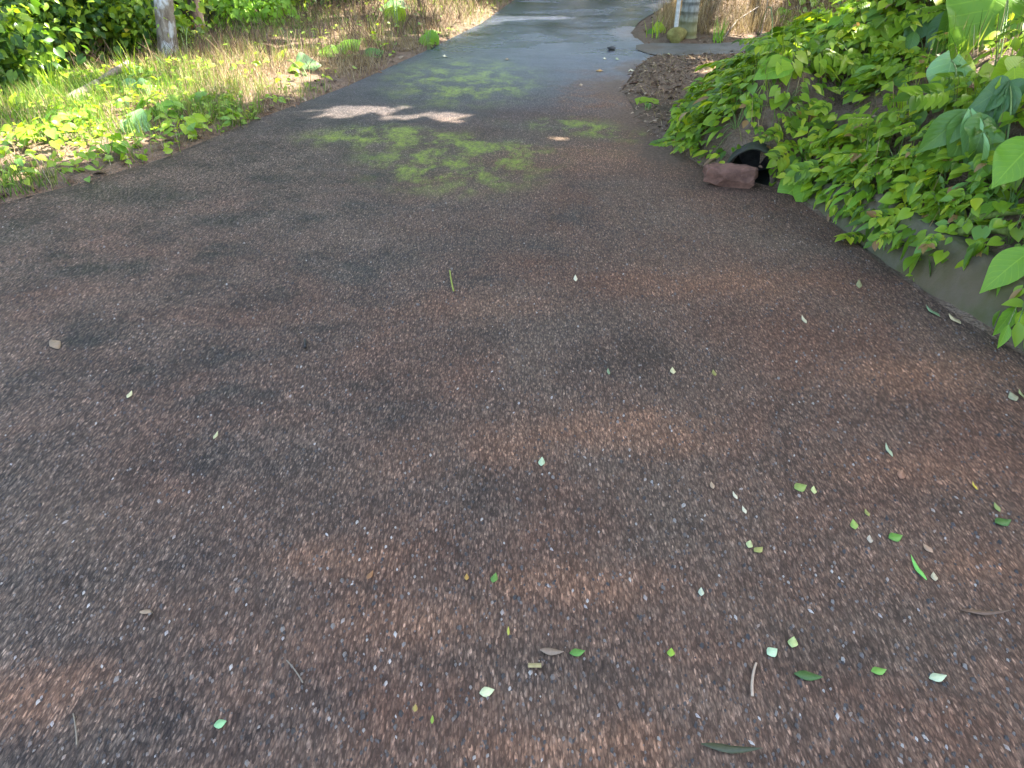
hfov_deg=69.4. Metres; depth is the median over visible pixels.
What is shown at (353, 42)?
broadleaf plant
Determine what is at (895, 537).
fallen leaf
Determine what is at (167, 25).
tree
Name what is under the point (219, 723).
fallen leaf
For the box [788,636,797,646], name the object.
fallen leaf
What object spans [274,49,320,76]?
broadleaf plant
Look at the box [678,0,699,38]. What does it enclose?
palm tree
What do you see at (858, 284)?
fallen leaf
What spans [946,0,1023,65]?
broadleaf plant
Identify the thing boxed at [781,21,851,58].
leafy clump
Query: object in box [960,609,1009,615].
bark strip
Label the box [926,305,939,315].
fallen leaf
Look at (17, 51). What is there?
bush
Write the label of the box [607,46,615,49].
dark stone
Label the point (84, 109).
weed clump
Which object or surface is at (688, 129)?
creeper cover
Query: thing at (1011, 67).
broadleaf plant
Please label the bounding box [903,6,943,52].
broadleaf plant
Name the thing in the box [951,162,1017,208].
leafy clump
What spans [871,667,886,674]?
fallen leaf
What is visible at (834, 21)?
leafy clump
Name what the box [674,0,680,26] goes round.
wooden stake
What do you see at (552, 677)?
grit
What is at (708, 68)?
dry leaf plant
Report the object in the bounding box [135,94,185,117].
weed clump
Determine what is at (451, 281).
twig
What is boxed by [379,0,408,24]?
broadleaf plant
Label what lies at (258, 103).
grass tuft
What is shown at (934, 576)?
fallen leaf
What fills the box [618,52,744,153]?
apron litter
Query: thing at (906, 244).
hanging weed
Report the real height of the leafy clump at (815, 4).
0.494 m
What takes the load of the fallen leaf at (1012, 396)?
on the road
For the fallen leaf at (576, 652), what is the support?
on the road
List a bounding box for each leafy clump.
[670,100,693,110]
[687,77,709,90]
[702,34,782,132]
[706,85,766,159]
[746,50,818,131]
[775,0,807,25]
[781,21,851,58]
[788,0,885,47]
[799,0,838,10]
[800,147,846,199]
[804,141,889,204]
[824,146,906,223]
[825,27,905,76]
[842,50,924,104]
[844,145,923,217]
[854,0,922,49]
[856,163,944,236]
[895,183,987,242]
[908,187,990,260]
[934,161,1022,219]
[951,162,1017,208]
[962,169,1023,220]
[977,204,1023,246]
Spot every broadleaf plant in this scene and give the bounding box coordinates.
[8,92,26,117]
[15,68,56,94]
[115,78,157,107]
[120,108,150,132]
[126,56,150,79]
[180,27,206,53]
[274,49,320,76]
[318,39,382,60]
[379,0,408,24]
[418,29,440,49]
[635,97,658,109]
[647,20,665,38]
[745,7,793,86]
[777,178,813,201]
[813,53,837,82]
[897,83,927,125]
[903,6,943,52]
[907,145,947,185]
[926,50,975,113]
[930,9,948,56]
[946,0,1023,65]
[964,112,1004,182]
[976,62,993,95]
[979,246,1023,296]
[990,55,1023,112]
[991,136,1023,193]
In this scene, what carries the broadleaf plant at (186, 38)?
on the ground at (740, 136)
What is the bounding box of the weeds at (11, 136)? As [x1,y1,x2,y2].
[0,0,493,184]
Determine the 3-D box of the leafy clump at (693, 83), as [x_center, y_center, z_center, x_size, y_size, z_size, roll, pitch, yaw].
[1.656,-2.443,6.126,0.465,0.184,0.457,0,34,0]
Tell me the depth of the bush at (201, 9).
7.89 m
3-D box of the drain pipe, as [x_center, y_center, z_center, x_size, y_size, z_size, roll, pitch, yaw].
[1.559,-1.427,4.733,0.323,0.324,0.525,12,36,17]
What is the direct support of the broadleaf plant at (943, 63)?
on the ground at (740, 136)
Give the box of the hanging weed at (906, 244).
[883,236,913,249]
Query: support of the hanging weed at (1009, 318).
hanging from the kerb wall
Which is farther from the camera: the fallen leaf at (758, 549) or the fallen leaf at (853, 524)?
the fallen leaf at (853, 524)
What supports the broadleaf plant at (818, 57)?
on the ground at (740, 136)
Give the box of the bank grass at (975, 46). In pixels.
[687,0,1023,219]
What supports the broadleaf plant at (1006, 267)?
on the ground at (740, 136)
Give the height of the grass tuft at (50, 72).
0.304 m
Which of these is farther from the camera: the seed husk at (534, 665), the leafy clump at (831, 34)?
the leafy clump at (831, 34)
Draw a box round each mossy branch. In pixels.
[955,225,1012,236]
[969,209,1020,222]
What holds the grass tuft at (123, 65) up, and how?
on the ground at (740, 136)
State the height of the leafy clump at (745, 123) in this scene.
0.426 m
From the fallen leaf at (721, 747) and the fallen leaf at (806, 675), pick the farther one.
the fallen leaf at (806, 675)
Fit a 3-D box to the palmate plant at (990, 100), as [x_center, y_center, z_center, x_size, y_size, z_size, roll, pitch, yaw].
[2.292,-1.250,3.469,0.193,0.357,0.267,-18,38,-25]
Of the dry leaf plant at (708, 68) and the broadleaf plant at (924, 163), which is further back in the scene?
the dry leaf plant at (708, 68)
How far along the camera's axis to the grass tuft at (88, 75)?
6.09 m
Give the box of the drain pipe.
[727,138,777,185]
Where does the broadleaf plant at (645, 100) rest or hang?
on the ground at (740, 136)
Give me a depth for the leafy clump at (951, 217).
3.34 m
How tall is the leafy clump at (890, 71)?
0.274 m
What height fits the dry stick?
0.274 m
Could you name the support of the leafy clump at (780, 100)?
on the ground at (740, 136)
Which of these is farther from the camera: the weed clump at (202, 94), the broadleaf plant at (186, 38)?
the broadleaf plant at (186, 38)
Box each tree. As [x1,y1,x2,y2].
[153,0,178,57]
[174,0,205,36]
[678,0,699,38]
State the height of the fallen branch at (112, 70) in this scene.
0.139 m
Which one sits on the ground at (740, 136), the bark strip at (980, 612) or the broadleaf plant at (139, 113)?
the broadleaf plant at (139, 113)
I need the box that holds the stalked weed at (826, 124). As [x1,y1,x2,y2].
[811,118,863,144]
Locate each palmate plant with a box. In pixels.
[916,108,996,190]
[969,75,1023,139]
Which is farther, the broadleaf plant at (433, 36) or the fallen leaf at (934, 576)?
the broadleaf plant at (433, 36)
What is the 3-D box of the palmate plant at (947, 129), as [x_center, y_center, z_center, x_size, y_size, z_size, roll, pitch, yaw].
[2.095,-1.120,3.507,0.276,0.373,0.172,26,42,33]
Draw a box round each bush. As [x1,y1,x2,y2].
[0,0,89,95]
[0,0,112,71]
[1,0,196,67]
[64,0,211,61]
[82,0,248,60]
[173,0,324,22]
[174,0,296,22]
[203,0,310,32]
[298,0,365,11]
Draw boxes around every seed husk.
[140,609,152,613]
[528,663,540,667]
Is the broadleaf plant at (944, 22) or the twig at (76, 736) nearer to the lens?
the twig at (76, 736)
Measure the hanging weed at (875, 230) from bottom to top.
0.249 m
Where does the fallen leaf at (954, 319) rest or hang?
on the road
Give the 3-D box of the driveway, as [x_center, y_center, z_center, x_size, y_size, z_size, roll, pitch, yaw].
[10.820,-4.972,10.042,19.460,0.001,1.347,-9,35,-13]
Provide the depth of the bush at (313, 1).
10.79 m
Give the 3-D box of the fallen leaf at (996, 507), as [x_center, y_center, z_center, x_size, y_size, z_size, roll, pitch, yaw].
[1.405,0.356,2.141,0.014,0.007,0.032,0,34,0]
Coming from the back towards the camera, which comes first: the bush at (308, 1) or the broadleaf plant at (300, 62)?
the bush at (308, 1)
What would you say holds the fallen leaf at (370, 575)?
on the road
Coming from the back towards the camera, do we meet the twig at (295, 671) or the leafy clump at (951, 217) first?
the leafy clump at (951, 217)
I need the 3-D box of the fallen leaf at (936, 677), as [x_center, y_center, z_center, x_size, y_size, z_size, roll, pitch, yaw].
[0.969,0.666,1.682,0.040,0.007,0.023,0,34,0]
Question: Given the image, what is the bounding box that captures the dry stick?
[719,5,760,42]
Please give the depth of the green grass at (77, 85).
5.83 m
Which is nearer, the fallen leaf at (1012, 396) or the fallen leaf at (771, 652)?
the fallen leaf at (771, 652)
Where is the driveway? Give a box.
[636,42,753,54]
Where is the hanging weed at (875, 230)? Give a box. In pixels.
[865,216,884,241]
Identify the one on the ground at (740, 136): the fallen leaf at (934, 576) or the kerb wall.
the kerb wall
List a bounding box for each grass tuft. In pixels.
[34,58,60,93]
[69,88,85,107]
[83,66,97,82]
[115,41,135,75]
[250,91,265,113]
[644,19,662,38]
[712,16,728,42]
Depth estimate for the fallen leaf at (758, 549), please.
2.01 m
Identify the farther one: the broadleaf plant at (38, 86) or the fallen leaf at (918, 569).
the broadleaf plant at (38, 86)
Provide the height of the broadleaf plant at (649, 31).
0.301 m
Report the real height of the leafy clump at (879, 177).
0.403 m
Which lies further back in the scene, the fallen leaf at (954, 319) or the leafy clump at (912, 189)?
the leafy clump at (912, 189)
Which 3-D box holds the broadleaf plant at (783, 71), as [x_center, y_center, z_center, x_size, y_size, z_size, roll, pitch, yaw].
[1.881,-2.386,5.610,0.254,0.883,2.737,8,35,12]
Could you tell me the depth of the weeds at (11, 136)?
5.25 m
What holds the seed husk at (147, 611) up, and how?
on the road
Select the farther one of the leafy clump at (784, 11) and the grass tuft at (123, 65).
the leafy clump at (784, 11)
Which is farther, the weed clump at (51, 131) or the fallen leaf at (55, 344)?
the weed clump at (51, 131)
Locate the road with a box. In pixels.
[0,0,1023,767]
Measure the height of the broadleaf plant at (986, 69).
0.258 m
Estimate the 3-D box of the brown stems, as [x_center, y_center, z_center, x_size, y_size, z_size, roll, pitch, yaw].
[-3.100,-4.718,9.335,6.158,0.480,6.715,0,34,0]
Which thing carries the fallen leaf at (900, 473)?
on the road
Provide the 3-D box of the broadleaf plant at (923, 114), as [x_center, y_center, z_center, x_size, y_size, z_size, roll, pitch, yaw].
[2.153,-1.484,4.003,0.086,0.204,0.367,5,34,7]
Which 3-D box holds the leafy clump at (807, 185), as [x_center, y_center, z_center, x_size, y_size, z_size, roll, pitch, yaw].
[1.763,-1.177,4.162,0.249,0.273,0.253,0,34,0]
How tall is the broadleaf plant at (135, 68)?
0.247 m
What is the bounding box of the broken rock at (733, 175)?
[702,163,757,188]
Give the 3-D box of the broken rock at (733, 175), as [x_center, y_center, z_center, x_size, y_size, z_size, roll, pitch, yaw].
[1.304,-1.242,4.431,0.325,0.156,0.132,5,34,7]
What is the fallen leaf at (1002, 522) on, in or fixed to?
on the road
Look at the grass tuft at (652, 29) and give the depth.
8.57 m
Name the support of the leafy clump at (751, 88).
on the ground at (740, 136)
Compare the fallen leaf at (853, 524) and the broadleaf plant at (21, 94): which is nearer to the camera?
the fallen leaf at (853, 524)
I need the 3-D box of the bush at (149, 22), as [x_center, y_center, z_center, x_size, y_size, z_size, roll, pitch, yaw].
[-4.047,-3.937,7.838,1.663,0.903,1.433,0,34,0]
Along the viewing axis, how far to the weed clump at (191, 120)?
5.22 m
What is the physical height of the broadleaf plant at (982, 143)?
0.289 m
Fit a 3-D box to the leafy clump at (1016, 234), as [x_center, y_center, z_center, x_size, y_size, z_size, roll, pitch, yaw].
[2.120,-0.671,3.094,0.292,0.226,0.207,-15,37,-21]
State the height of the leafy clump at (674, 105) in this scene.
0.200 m
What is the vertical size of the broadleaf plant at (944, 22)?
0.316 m
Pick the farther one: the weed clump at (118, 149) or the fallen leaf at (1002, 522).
the weed clump at (118, 149)
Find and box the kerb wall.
[807,176,1023,351]
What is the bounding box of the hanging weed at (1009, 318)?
[993,297,1023,348]
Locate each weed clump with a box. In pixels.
[0,149,47,181]
[14,116,77,149]
[45,103,109,127]
[88,133,130,155]
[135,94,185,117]
[160,113,207,138]
[189,91,235,111]
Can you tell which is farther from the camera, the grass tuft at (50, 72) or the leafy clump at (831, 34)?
the grass tuft at (50, 72)
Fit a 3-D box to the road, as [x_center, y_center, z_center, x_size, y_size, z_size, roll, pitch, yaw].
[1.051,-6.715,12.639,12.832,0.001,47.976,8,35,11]
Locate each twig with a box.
[73,713,77,744]
[286,660,302,682]
[449,270,453,291]
[751,662,756,696]
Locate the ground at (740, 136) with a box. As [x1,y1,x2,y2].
[0,0,1023,355]
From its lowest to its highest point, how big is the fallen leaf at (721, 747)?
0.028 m
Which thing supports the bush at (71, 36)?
on the ground at (740, 136)
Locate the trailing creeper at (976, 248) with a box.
[802,171,1023,326]
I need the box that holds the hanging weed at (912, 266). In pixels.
[900,244,935,273]
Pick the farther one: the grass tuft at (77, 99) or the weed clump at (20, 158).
the grass tuft at (77, 99)
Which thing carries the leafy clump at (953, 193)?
on the ground at (740, 136)
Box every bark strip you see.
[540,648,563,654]
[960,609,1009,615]
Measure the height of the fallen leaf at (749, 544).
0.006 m
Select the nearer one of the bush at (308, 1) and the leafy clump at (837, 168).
the leafy clump at (837, 168)
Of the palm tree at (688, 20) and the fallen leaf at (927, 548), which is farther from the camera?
the palm tree at (688, 20)
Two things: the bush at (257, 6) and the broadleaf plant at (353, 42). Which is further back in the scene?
the bush at (257, 6)
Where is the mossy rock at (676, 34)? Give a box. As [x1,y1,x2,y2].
[667,27,686,42]
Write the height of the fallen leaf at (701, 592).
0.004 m
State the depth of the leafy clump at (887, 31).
4.65 m
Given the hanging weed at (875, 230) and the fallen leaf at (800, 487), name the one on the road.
the fallen leaf at (800, 487)
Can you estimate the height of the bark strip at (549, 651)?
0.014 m
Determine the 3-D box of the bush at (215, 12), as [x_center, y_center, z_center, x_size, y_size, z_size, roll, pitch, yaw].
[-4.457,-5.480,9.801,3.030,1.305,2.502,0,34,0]
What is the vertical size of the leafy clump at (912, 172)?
0.419 m
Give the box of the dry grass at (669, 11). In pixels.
[0,0,858,196]
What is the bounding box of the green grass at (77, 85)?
[0,0,507,201]
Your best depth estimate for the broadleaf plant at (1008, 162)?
3.16 m
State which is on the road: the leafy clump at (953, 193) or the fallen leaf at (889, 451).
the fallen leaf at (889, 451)
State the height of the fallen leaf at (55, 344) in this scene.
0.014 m
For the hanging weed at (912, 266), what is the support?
hanging from the kerb wall
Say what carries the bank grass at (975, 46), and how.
on the ground at (740, 136)
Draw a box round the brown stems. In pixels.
[46,0,496,76]
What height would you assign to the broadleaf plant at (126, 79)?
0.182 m
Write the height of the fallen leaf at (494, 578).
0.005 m
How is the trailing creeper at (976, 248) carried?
on the ground at (740, 136)
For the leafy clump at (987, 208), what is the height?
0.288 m
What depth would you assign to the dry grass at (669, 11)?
7.31 m
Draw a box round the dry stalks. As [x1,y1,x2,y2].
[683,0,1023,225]
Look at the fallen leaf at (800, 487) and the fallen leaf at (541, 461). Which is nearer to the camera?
the fallen leaf at (800, 487)
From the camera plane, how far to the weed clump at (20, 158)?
4.49 m
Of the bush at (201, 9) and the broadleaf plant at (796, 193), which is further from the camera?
the bush at (201, 9)
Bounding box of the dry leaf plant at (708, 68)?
[700,66,715,80]
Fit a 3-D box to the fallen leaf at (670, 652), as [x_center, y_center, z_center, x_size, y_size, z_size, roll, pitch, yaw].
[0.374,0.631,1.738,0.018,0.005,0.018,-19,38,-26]
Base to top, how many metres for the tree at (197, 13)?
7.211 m
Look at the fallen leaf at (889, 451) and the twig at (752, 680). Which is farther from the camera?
the fallen leaf at (889, 451)
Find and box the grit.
[0,197,1023,767]
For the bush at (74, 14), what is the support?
on the ground at (740, 136)
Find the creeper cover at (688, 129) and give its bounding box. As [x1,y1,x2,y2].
[649,0,1023,275]
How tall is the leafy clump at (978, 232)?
0.342 m
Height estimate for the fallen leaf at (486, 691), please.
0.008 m
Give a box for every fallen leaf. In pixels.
[49,340,60,348]
[214,719,225,728]
[367,571,372,578]
[480,687,493,696]
[490,573,497,581]
[538,457,544,465]
[570,648,584,656]
[667,648,674,656]
[698,587,703,595]
[701,743,761,753]
[746,540,752,547]
[754,547,762,551]
[767,647,776,656]
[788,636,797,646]
[794,483,806,491]
[794,670,822,680]
[850,519,857,528]
[856,279,861,287]
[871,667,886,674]
[885,444,892,456]
[889,532,902,541]
[897,470,904,478]
[911,555,926,579]
[923,543,932,552]
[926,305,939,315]
[929,673,946,681]
[931,572,937,580]
[949,313,960,323]
[994,502,1000,511]
[995,518,1010,525]
[1008,392,1017,400]
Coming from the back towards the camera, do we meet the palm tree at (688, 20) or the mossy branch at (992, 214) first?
the palm tree at (688, 20)
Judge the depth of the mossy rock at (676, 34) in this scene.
8.41 m
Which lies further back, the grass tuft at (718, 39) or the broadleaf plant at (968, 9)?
the grass tuft at (718, 39)
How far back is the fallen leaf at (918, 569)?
1.95 m
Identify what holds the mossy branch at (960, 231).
on the ground at (740, 136)
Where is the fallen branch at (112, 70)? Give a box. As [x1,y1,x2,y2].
[63,60,131,103]

